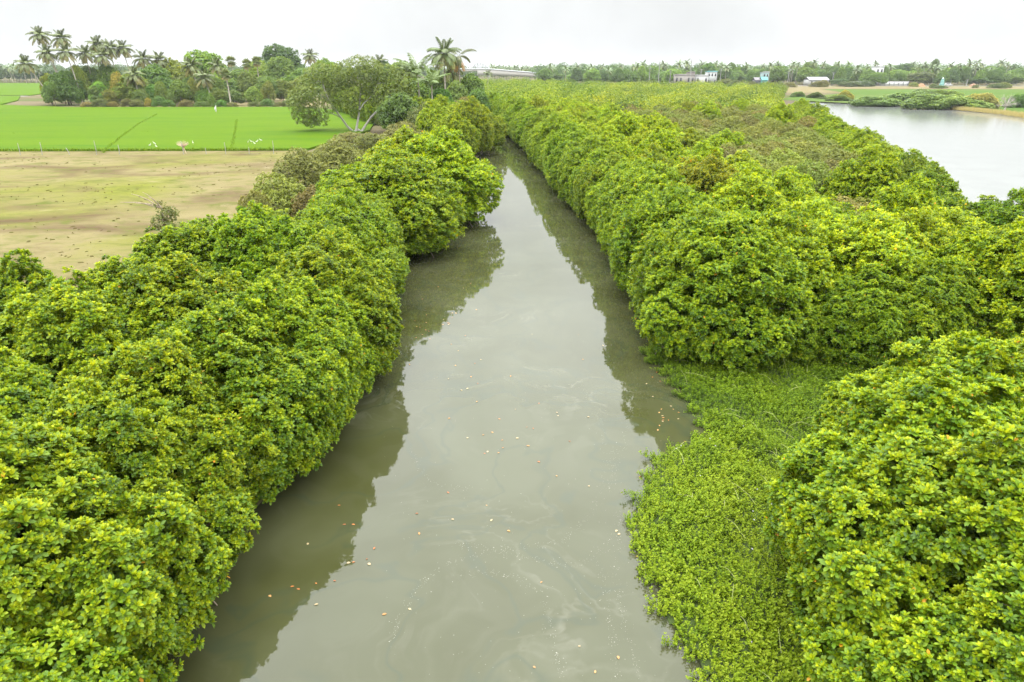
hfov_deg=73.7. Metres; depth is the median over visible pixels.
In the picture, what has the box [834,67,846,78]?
broadleaf tree
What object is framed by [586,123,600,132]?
mangrove tree
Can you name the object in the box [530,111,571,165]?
mangrove tree
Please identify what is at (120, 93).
broadleaf tree
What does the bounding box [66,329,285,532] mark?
mangrove tree
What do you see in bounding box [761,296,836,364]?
mangrove tree
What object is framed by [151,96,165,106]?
field bush
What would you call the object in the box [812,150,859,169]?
scrub tree
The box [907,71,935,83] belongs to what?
broadleaf tree
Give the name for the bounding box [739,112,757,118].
scrub tree
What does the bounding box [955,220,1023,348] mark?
mangrove tree
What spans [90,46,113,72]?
coconut palm
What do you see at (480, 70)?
road bridge
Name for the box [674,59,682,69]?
coconut palm
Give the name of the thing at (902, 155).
mangrove tree
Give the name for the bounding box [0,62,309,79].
plantation
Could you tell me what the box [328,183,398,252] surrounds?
mangrove tree
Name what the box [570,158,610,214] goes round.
mangrove tree
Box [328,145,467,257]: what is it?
mangrove tree
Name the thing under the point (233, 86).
broadleaf tree
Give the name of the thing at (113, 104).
field bush
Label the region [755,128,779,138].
scrub tree
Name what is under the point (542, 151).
mangrove tree
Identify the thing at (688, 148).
mangrove tree
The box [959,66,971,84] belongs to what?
broadleaf tree
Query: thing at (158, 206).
bare branch
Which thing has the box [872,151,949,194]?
mangrove tree
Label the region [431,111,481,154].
mangrove tree
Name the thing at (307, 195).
olive bush
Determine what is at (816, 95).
bank thicket
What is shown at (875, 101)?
bank thicket
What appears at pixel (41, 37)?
coconut palm
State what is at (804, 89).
dry strip
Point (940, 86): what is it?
field bush
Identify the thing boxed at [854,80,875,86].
field bush
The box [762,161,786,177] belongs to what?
scrub tree
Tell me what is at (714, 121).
scrub tree
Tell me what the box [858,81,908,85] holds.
compound wall
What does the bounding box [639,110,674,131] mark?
mangrove tree
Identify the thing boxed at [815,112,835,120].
mangrove tree
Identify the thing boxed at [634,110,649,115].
scrub tree
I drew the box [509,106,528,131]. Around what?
mangrove tree
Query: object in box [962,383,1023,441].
mangrove tree
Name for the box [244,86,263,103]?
broadleaf tree
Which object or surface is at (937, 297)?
mangrove tree
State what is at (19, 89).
paddy
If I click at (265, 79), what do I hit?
broadleaf tree
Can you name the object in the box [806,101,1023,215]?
lagoon
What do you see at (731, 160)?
mangrove tree
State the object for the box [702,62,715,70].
broadleaf tree
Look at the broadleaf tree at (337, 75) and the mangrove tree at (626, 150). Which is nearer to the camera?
the mangrove tree at (626, 150)
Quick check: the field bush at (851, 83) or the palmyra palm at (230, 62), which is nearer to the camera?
the palmyra palm at (230, 62)
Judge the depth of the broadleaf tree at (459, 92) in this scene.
149.04 m
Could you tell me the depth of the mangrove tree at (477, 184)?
56.29 m
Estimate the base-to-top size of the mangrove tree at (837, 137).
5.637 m
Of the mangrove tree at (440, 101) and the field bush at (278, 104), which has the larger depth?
the field bush at (278, 104)
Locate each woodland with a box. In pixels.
[342,65,571,77]
[526,61,1023,78]
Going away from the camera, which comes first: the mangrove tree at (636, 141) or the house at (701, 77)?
the mangrove tree at (636, 141)
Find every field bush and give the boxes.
[79,102,93,106]
[91,98,109,106]
[106,101,118,106]
[119,98,132,106]
[128,99,144,106]
[144,98,151,106]
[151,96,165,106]
[162,99,175,106]
[178,99,193,106]
[193,101,206,106]
[206,93,215,106]
[214,99,227,106]
[227,102,238,106]
[247,101,260,106]
[259,98,274,106]
[272,102,285,106]
[282,98,297,106]
[720,78,732,84]
[784,82,797,86]
[808,81,820,86]
[818,79,828,86]
[837,81,863,86]
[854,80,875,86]
[908,82,918,86]
[932,85,949,88]
[986,83,1008,88]
[1001,82,1012,87]
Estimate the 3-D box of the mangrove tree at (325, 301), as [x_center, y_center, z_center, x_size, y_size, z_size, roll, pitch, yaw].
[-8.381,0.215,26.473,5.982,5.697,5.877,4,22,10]
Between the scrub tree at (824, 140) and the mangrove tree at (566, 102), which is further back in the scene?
the mangrove tree at (566, 102)
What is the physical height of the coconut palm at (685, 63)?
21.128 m
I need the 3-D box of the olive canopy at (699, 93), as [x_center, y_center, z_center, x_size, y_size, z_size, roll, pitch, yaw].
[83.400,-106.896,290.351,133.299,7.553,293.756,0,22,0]
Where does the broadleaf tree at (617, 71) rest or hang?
on the ground at (38, 101)
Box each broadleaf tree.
[39,73,49,96]
[40,81,65,105]
[48,70,87,104]
[70,64,91,101]
[71,87,84,102]
[81,65,99,99]
[87,85,104,99]
[88,80,106,100]
[96,64,120,88]
[100,89,119,102]
[109,71,122,103]
[110,86,130,102]
[116,74,150,97]
[131,89,152,102]
[137,63,171,81]
[145,84,159,102]
[149,76,175,95]
[154,81,167,100]
[158,57,186,79]
[166,79,194,102]
[176,73,189,80]
[181,76,211,92]
[183,49,227,76]
[187,77,200,98]
[194,89,214,102]
[205,72,226,92]
[211,89,227,102]
[221,78,243,92]
[224,89,245,105]
[228,69,258,85]
[236,71,257,97]
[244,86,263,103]
[245,60,267,77]
[254,76,281,97]
[257,76,277,80]
[258,43,305,74]
[260,80,275,99]
[264,55,294,79]
[274,79,290,100]
[278,74,301,97]
[284,78,311,98]
[288,68,322,96]
[311,57,334,90]
[329,61,346,89]
[374,60,390,82]
[375,92,418,129]
[388,60,416,83]
[408,84,433,100]
[421,70,449,90]
[429,88,453,101]
[447,80,468,101]
[456,72,488,99]
[465,87,490,109]
[536,68,553,80]
[553,73,563,80]
[564,74,581,81]
[570,67,582,81]
[583,68,601,81]
[596,70,608,81]
[610,67,626,82]
[615,73,631,82]
[625,69,636,81]
[636,65,646,81]
[646,65,662,80]
[652,71,671,81]
[656,72,664,80]
[661,69,681,81]
[695,66,704,74]
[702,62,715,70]
[717,69,738,81]
[717,70,728,81]
[728,62,735,68]
[733,69,746,81]
[741,65,747,74]
[745,70,756,82]
[756,68,771,80]
[769,66,786,83]
[785,67,793,77]
[786,68,802,81]
[796,67,818,80]
[797,62,816,72]
[816,69,825,76]
[823,66,841,84]
[830,78,848,85]
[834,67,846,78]
[844,66,853,81]
[849,68,865,80]
[858,69,876,80]
[869,72,888,85]
[882,65,890,79]
[889,69,906,80]
[891,71,906,80]
[893,63,916,70]
[904,70,916,84]
[907,66,922,71]
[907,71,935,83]
[929,58,939,74]
[932,72,949,83]
[939,68,952,82]
[946,66,960,82]
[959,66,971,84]
[959,76,1005,84]
[973,70,986,84]
[986,69,1003,82]
[997,66,1007,83]
[1003,72,1023,83]
[1012,68,1023,74]
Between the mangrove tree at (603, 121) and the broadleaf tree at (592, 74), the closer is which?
the mangrove tree at (603, 121)
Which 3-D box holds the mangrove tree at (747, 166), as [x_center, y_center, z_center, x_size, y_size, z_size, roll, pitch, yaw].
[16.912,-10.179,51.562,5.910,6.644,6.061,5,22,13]
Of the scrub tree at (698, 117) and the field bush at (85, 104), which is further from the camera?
the field bush at (85, 104)
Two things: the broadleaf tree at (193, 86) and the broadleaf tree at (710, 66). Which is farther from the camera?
the broadleaf tree at (710, 66)
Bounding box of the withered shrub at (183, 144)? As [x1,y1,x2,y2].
[176,140,188,152]
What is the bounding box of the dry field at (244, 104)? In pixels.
[87,98,326,106]
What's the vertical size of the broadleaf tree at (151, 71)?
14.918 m
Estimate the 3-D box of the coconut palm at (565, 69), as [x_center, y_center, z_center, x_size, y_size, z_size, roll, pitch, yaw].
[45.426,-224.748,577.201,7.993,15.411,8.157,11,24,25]
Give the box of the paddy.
[0,83,40,95]
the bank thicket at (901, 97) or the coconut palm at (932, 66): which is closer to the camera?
the bank thicket at (901, 97)
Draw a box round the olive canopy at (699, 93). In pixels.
[583,80,788,110]
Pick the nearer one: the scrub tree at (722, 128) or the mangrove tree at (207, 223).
the mangrove tree at (207, 223)
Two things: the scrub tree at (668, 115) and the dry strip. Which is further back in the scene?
the dry strip
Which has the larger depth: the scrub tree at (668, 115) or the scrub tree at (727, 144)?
the scrub tree at (668, 115)
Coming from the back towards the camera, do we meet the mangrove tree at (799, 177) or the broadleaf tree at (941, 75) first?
the broadleaf tree at (941, 75)
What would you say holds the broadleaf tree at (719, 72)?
on the ground at (38, 101)
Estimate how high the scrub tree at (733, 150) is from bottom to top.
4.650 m
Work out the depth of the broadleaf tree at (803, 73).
570.24 m
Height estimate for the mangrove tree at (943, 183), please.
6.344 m
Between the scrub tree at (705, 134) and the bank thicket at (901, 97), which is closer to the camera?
the scrub tree at (705, 134)
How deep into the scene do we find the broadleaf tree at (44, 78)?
249.08 m
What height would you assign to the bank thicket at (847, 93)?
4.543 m
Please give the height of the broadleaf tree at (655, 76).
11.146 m
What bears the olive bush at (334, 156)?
on the ground at (38, 101)
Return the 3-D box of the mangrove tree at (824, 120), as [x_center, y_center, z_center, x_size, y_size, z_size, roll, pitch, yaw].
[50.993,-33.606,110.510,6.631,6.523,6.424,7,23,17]
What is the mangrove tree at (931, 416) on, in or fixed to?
on the ground at (38, 101)
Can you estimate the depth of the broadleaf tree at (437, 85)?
163.18 m
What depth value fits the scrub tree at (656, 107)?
155.35 m
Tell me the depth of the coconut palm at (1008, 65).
575.97 m
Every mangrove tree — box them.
[0,248,67,362]
[0,265,182,394]
[0,345,71,421]
[0,416,232,681]
[0,548,148,681]
[6,377,261,622]
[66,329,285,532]
[85,252,179,294]
[103,251,253,356]
[127,219,222,272]
[133,292,338,505]
[174,214,215,239]
[185,201,318,284]
[208,268,363,448]
[231,200,299,227]
[253,202,306,228]
[256,276,381,398]
[262,231,391,337]
[272,242,404,378]
[293,161,386,227]
[294,206,409,313]
[295,178,406,245]
[295,187,410,289]
[300,223,394,296]
[316,186,407,273]
[324,156,368,183]
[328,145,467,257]
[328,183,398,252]
[335,91,343,111]
[343,89,357,113]
[351,91,363,118]
[356,91,382,120]
[365,102,379,124]
[365,124,458,191]
[398,93,427,126]
[401,125,505,225]
[412,103,449,132]
[423,94,450,117]
[429,130,486,194]
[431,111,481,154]
[446,102,456,115]
[452,96,494,155]
[482,106,506,146]
[488,90,504,100]
[490,98,501,112]
[490,98,502,113]
[493,94,514,115]
[498,104,512,118]
[500,97,517,113]
[501,97,530,134]
[508,111,519,137]
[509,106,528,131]
[510,105,545,144]
[515,110,544,149]
[519,119,543,152]
[522,108,551,147]
[522,122,539,154]
[526,112,560,154]
[526,120,554,163]
[528,95,548,108]
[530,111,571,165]
[534,135,553,168]
[537,139,550,172]
[538,104,550,110]
[540,149,548,174]
[542,117,597,177]
[544,130,592,185]
[545,135,598,190]
[546,106,561,115]
[555,98,570,106]
[555,101,568,110]
[556,106,565,111]
[556,134,616,202]
[563,100,584,109]
[564,110,586,124]
[564,148,613,206]
[565,105,583,119]
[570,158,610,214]
[573,148,636,219]
[575,104,590,115]
[581,107,603,117]
[581,112,601,123]
[581,120,600,126]
[582,102,596,112]
[583,158,631,229]
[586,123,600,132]
[588,160,646,233]
[591,125,634,147]
[595,157,673,230]
[596,107,618,119]
[596,113,614,127]
[596,153,684,254]
[597,99,621,116]
[599,173,672,256]
[600,106,644,138]
[607,175,729,291]
[609,183,682,274]
[610,137,633,158]
[625,111,644,122]
[627,126,651,140]
[627,127,686,163]
[627,142,674,171]
[627,195,779,335]
[627,227,684,302]
[628,133,645,146]
[635,212,812,371]
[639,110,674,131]
[649,117,683,133]
[662,124,687,150]
[672,105,686,113]
[673,127,722,155]
[673,149,750,208]
[673,151,719,168]
[677,99,694,111]
[682,139,709,154]
[686,140,724,161]
[688,98,723,119]
[704,164,787,216]
[707,128,749,151]
[723,150,770,178]
[727,161,766,187]
[729,205,769,227]
[730,98,748,110]
[744,159,772,177]
[745,200,846,318]
[757,166,817,210]
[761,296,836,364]
[761,357,1023,616]
[762,187,874,227]
[763,101,798,125]
[768,197,857,261]
[772,165,820,201]
[776,413,1023,681]
[788,201,927,328]
[792,98,809,108]
[793,104,809,110]
[795,105,809,114]
[799,102,829,118]
[803,110,826,123]
[810,112,835,127]
[810,330,1023,479]
[811,263,930,369]
[812,118,850,130]
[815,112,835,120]
[815,116,848,135]
[819,124,840,134]
[821,121,860,137]
[821,143,906,209]
[828,126,852,139]
[828,131,856,142]
[829,560,1023,681]
[832,130,851,139]
[834,128,856,145]
[837,126,886,150]
[844,134,886,152]
[848,138,902,157]
[860,173,954,224]
[862,256,995,366]
[864,142,909,157]
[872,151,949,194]
[872,163,951,196]
[875,198,966,273]
[880,167,961,208]
[886,147,944,171]
[911,199,994,242]
[913,226,1020,333]
[921,188,952,199]
[934,191,968,214]
[946,194,1012,221]
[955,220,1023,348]
[960,187,1023,233]
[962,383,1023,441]
[987,215,1023,242]
[992,328,1023,374]
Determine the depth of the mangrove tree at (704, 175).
44.72 m
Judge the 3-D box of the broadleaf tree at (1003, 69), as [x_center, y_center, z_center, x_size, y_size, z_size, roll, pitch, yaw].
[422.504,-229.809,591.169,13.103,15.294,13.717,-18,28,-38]
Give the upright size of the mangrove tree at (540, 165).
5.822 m
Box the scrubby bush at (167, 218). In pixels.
[150,200,182,233]
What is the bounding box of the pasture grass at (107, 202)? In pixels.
[0,153,295,269]
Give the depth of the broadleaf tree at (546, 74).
567.33 m
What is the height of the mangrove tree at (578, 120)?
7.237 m
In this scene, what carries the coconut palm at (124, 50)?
on the ground at (38, 101)
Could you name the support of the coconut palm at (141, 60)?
on the ground at (38, 101)
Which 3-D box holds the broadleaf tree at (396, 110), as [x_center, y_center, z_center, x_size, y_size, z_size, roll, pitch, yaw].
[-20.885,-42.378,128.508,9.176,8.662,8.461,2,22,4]
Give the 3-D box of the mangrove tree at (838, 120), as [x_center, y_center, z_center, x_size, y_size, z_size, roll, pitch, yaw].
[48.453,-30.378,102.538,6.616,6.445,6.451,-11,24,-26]
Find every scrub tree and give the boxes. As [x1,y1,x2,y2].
[624,107,639,112]
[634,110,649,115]
[652,104,668,111]
[656,106,672,111]
[661,110,680,119]
[668,117,682,124]
[675,108,688,113]
[677,117,703,128]
[679,125,698,132]
[680,109,708,122]
[695,129,713,144]
[696,118,711,128]
[702,114,722,122]
[703,118,721,124]
[705,123,740,138]
[714,116,751,129]
[719,142,738,155]
[719,145,741,158]
[721,105,741,114]
[721,107,742,119]
[725,147,777,168]
[730,123,752,130]
[732,126,763,142]
[734,115,760,127]
[736,143,759,153]
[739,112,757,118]
[741,122,781,136]
[743,136,756,143]
[744,103,766,112]
[747,112,764,121]
[749,157,768,168]
[750,142,788,161]
[753,134,792,149]
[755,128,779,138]
[758,116,784,127]
[758,140,786,154]
[760,119,782,130]
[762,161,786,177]
[768,147,806,166]
[771,158,811,173]
[773,159,830,194]
[775,122,803,136]
[780,127,815,140]
[783,137,815,149]
[784,141,820,157]
[792,148,829,168]
[796,132,829,145]
[797,115,821,127]
[802,127,819,132]
[809,138,837,147]
[809,144,843,153]
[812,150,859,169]
[812,159,851,176]
[814,147,850,157]
[817,150,870,184]
[828,193,871,213]
[844,197,874,211]
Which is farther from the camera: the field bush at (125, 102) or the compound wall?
the compound wall
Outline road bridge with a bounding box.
[457,63,535,80]
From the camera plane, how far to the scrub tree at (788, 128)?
106.22 m
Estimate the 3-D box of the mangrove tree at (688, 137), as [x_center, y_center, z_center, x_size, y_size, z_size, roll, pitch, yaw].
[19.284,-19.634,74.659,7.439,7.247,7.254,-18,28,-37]
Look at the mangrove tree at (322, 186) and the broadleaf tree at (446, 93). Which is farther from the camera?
the broadleaf tree at (446, 93)
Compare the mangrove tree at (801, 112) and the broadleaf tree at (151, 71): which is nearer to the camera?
the mangrove tree at (801, 112)
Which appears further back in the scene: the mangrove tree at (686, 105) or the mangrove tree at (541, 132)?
the mangrove tree at (686, 105)
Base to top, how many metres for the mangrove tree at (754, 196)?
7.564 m
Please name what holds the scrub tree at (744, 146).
on the ground at (38, 101)
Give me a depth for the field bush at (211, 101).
235.27 m
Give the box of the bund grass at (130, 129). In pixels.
[0,114,287,152]
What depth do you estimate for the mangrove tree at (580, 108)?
113.48 m
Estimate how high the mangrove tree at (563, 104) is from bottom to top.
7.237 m
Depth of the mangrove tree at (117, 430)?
15.61 m
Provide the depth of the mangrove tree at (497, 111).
142.49 m
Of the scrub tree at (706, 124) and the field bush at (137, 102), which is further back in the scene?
the field bush at (137, 102)
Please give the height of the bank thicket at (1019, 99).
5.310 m
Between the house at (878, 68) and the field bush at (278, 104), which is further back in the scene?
the house at (878, 68)
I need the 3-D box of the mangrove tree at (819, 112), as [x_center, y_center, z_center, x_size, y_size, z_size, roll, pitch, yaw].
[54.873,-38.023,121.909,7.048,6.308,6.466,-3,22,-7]
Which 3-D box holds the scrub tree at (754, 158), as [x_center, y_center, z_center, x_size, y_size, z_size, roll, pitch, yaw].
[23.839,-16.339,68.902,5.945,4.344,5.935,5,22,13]
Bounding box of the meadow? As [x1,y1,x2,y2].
[781,89,1023,112]
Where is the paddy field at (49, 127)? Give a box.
[0,96,373,150]
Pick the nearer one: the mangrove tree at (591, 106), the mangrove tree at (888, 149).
the mangrove tree at (888, 149)
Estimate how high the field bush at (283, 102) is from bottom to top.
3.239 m
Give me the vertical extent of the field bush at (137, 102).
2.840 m
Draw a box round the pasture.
[0,151,326,286]
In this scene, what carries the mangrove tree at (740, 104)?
on the ground at (38, 101)
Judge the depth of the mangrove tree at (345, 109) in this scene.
193.44 m
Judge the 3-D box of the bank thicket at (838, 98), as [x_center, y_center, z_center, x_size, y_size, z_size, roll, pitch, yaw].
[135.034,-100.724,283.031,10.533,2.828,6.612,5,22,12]
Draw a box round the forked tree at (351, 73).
[284,54,419,130]
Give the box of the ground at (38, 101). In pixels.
[0,75,1023,622]
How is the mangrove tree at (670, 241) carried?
on the ground at (38, 101)
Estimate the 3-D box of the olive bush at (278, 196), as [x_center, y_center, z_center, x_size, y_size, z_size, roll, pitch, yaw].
[-18.826,-11.026,54.726,6.324,4.984,6.933,15,26,34]
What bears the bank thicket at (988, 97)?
on the ground at (38, 101)
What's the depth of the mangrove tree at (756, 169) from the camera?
53.49 m
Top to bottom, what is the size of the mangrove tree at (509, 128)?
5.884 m
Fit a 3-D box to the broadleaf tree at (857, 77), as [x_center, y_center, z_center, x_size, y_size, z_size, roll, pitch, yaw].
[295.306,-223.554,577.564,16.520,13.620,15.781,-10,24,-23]
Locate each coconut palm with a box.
[5,63,13,81]
[13,54,53,104]
[25,26,69,103]
[33,44,69,104]
[47,28,91,102]
[52,43,82,102]
[74,44,97,103]
[84,35,105,61]
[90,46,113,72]
[97,38,122,66]
[109,39,135,70]
[120,66,145,88]
[130,49,153,68]
[148,50,168,67]
[178,56,202,104]
[192,68,215,92]
[206,57,225,75]
[300,49,318,66]
[371,54,388,68]
[393,53,441,96]
[394,60,418,79]
[410,64,451,99]
[427,37,461,88]
[440,65,464,81]
[450,49,476,81]
[483,70,492,77]
[546,63,554,72]
[562,65,568,80]
[605,66,612,75]
[633,62,641,69]
[660,60,667,68]
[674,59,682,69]
[683,58,690,66]
[722,63,730,77]
[765,61,775,81]
[788,60,796,80]
[794,60,802,83]
[809,59,819,66]
[844,60,853,67]
[852,65,861,75]
[887,63,895,70]
[921,61,930,70]
[927,63,936,84]
[932,64,942,75]
[946,61,954,82]
[965,58,975,66]
[973,58,983,75]
[996,58,1006,83]
[1003,61,1011,71]
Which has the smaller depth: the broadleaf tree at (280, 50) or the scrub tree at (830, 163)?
the scrub tree at (830, 163)
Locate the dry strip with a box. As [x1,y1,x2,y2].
[785,86,1023,92]
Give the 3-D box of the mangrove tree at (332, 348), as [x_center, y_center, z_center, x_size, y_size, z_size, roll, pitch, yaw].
[-8.377,0.806,23.853,6.295,6.721,6.230,8,23,19]
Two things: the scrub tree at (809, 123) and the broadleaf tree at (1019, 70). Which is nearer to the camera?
the scrub tree at (809, 123)
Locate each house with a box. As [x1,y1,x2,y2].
[672,74,694,82]
[695,75,708,81]
[705,71,717,83]
[752,77,761,84]
[760,71,769,78]
[760,77,767,84]
[803,77,828,85]
[871,66,884,73]
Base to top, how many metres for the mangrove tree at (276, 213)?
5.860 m
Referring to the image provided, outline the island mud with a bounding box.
[600,101,793,105]
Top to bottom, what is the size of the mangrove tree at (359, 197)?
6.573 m
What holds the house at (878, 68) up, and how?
on the ground at (38, 101)
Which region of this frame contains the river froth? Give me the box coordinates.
[389,341,669,676]
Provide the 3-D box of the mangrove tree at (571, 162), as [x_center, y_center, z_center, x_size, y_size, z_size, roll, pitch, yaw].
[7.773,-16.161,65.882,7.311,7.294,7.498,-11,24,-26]
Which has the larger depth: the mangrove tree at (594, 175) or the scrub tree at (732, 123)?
the scrub tree at (732, 123)
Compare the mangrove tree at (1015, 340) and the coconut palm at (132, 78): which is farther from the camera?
the coconut palm at (132, 78)
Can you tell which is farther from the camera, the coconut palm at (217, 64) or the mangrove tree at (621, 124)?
the coconut palm at (217, 64)
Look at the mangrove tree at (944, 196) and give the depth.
46.92 m
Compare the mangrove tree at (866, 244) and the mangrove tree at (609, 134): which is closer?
the mangrove tree at (866, 244)
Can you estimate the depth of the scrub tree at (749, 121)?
112.84 m
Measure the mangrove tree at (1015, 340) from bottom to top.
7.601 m
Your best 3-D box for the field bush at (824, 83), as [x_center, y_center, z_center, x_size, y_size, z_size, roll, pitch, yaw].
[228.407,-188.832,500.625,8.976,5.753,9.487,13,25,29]
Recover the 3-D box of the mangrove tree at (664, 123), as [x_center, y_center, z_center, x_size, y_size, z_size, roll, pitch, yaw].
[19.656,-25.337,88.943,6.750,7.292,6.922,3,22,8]
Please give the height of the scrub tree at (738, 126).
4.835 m
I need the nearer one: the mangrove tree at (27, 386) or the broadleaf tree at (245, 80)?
the mangrove tree at (27, 386)
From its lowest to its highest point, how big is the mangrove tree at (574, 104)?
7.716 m
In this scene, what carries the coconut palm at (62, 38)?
on the ground at (38, 101)
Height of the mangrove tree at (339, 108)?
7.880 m
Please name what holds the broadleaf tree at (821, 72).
on the ground at (38, 101)
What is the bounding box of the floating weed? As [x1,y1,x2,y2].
[621,341,876,681]
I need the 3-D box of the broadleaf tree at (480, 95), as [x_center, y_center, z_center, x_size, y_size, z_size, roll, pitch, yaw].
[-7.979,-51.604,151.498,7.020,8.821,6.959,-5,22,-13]
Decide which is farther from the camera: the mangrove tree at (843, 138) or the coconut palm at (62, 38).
the coconut palm at (62, 38)
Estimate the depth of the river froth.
18.21 m
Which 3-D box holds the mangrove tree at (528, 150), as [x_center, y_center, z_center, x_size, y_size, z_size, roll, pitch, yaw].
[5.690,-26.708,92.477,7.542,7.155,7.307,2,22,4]
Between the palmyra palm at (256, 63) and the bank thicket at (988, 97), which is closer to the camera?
the bank thicket at (988, 97)
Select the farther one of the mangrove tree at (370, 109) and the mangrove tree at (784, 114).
the mangrove tree at (370, 109)
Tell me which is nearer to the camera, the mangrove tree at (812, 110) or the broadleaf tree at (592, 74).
the mangrove tree at (812, 110)
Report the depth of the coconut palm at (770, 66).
574.33 m
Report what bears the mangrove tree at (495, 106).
on the ground at (38, 101)
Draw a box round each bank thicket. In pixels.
[789,91,805,96]
[806,92,825,97]
[825,95,850,100]
[838,90,854,98]
[850,96,901,106]
[883,91,929,102]
[900,94,950,108]
[912,88,941,94]
[927,95,994,109]
[933,89,964,95]
[966,92,1000,108]
[1003,94,1023,107]
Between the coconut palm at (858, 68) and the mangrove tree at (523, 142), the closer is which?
the mangrove tree at (523, 142)
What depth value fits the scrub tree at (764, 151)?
74.77 m
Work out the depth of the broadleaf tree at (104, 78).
249.42 m
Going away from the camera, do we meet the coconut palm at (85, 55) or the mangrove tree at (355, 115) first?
the mangrove tree at (355, 115)
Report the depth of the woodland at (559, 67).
683.22 m
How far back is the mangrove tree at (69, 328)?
20.95 m
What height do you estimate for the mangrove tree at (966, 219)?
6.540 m
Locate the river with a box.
[152,134,715,681]
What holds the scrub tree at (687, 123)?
on the ground at (38, 101)
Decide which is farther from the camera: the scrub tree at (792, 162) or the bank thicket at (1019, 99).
the bank thicket at (1019, 99)
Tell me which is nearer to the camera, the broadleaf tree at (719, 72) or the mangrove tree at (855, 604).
the mangrove tree at (855, 604)
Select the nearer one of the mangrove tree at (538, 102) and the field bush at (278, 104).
the mangrove tree at (538, 102)
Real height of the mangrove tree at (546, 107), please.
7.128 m
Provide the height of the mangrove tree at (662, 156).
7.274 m
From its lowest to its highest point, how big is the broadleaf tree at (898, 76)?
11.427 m
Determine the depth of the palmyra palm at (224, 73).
237.81 m
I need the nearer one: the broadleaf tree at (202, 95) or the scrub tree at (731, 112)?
the scrub tree at (731, 112)
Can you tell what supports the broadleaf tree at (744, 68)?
on the ground at (38, 101)
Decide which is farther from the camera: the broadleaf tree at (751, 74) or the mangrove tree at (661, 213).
the broadleaf tree at (751, 74)
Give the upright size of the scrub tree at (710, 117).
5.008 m
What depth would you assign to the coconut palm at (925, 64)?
576.27 m
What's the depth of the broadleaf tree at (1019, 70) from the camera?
605.71 m
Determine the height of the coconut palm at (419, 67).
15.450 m
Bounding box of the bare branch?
[125,192,164,225]
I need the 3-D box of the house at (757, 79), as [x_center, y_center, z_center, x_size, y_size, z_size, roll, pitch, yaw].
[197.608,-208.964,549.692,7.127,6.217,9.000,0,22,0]
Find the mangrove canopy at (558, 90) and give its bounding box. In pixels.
[420,77,783,109]
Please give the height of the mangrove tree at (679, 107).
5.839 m
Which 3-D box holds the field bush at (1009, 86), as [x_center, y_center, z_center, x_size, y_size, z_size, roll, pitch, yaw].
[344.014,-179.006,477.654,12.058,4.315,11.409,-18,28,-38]
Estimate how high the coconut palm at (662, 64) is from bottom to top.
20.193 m
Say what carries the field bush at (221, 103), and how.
on the ground at (38, 101)
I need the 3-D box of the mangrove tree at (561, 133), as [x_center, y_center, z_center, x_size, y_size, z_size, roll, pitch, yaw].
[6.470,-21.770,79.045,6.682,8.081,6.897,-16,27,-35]
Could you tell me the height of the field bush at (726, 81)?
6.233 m
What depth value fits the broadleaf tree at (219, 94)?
242.96 m
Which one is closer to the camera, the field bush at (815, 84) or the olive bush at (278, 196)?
the olive bush at (278, 196)
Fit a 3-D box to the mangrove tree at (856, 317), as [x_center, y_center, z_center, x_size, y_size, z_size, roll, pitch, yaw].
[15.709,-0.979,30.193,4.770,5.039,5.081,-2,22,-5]
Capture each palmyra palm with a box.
[219,68,230,101]
[225,56,236,70]
[242,58,252,70]
[251,56,261,76]
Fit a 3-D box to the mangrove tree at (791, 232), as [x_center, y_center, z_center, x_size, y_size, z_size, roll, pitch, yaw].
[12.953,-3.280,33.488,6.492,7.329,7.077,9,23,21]
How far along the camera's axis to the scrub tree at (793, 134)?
95.57 m
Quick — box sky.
[0,0,1023,68]
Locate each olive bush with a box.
[236,189,271,210]
[244,172,309,216]
[268,146,327,194]
[289,184,319,219]
[306,137,366,183]
[324,132,370,153]
[349,132,390,161]
[379,121,421,140]
[403,102,425,127]
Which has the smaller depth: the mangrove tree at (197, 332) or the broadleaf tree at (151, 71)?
the mangrove tree at (197, 332)
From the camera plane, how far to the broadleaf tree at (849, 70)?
610.24 m
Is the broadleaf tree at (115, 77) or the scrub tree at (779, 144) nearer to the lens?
the scrub tree at (779, 144)
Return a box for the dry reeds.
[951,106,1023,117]
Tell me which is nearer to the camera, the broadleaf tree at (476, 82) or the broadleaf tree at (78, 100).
the broadleaf tree at (476, 82)
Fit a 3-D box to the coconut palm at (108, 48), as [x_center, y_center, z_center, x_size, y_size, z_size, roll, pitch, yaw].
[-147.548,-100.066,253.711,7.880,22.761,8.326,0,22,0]
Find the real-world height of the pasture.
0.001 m
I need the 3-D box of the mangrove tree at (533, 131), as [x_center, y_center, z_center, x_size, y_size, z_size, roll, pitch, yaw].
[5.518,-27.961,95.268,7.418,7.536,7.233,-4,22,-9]
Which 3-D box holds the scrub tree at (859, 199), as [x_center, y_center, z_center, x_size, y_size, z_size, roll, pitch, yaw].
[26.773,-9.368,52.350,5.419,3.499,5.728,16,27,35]
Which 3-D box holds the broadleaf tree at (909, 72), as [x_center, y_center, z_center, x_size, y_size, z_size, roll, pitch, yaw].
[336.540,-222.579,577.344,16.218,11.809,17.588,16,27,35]
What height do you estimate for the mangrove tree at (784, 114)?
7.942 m
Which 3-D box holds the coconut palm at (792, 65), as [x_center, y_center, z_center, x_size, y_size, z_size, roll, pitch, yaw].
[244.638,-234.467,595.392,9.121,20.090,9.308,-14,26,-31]
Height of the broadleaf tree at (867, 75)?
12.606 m
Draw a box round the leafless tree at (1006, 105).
[994,95,1016,109]
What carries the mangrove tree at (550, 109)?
on the ground at (38, 101)

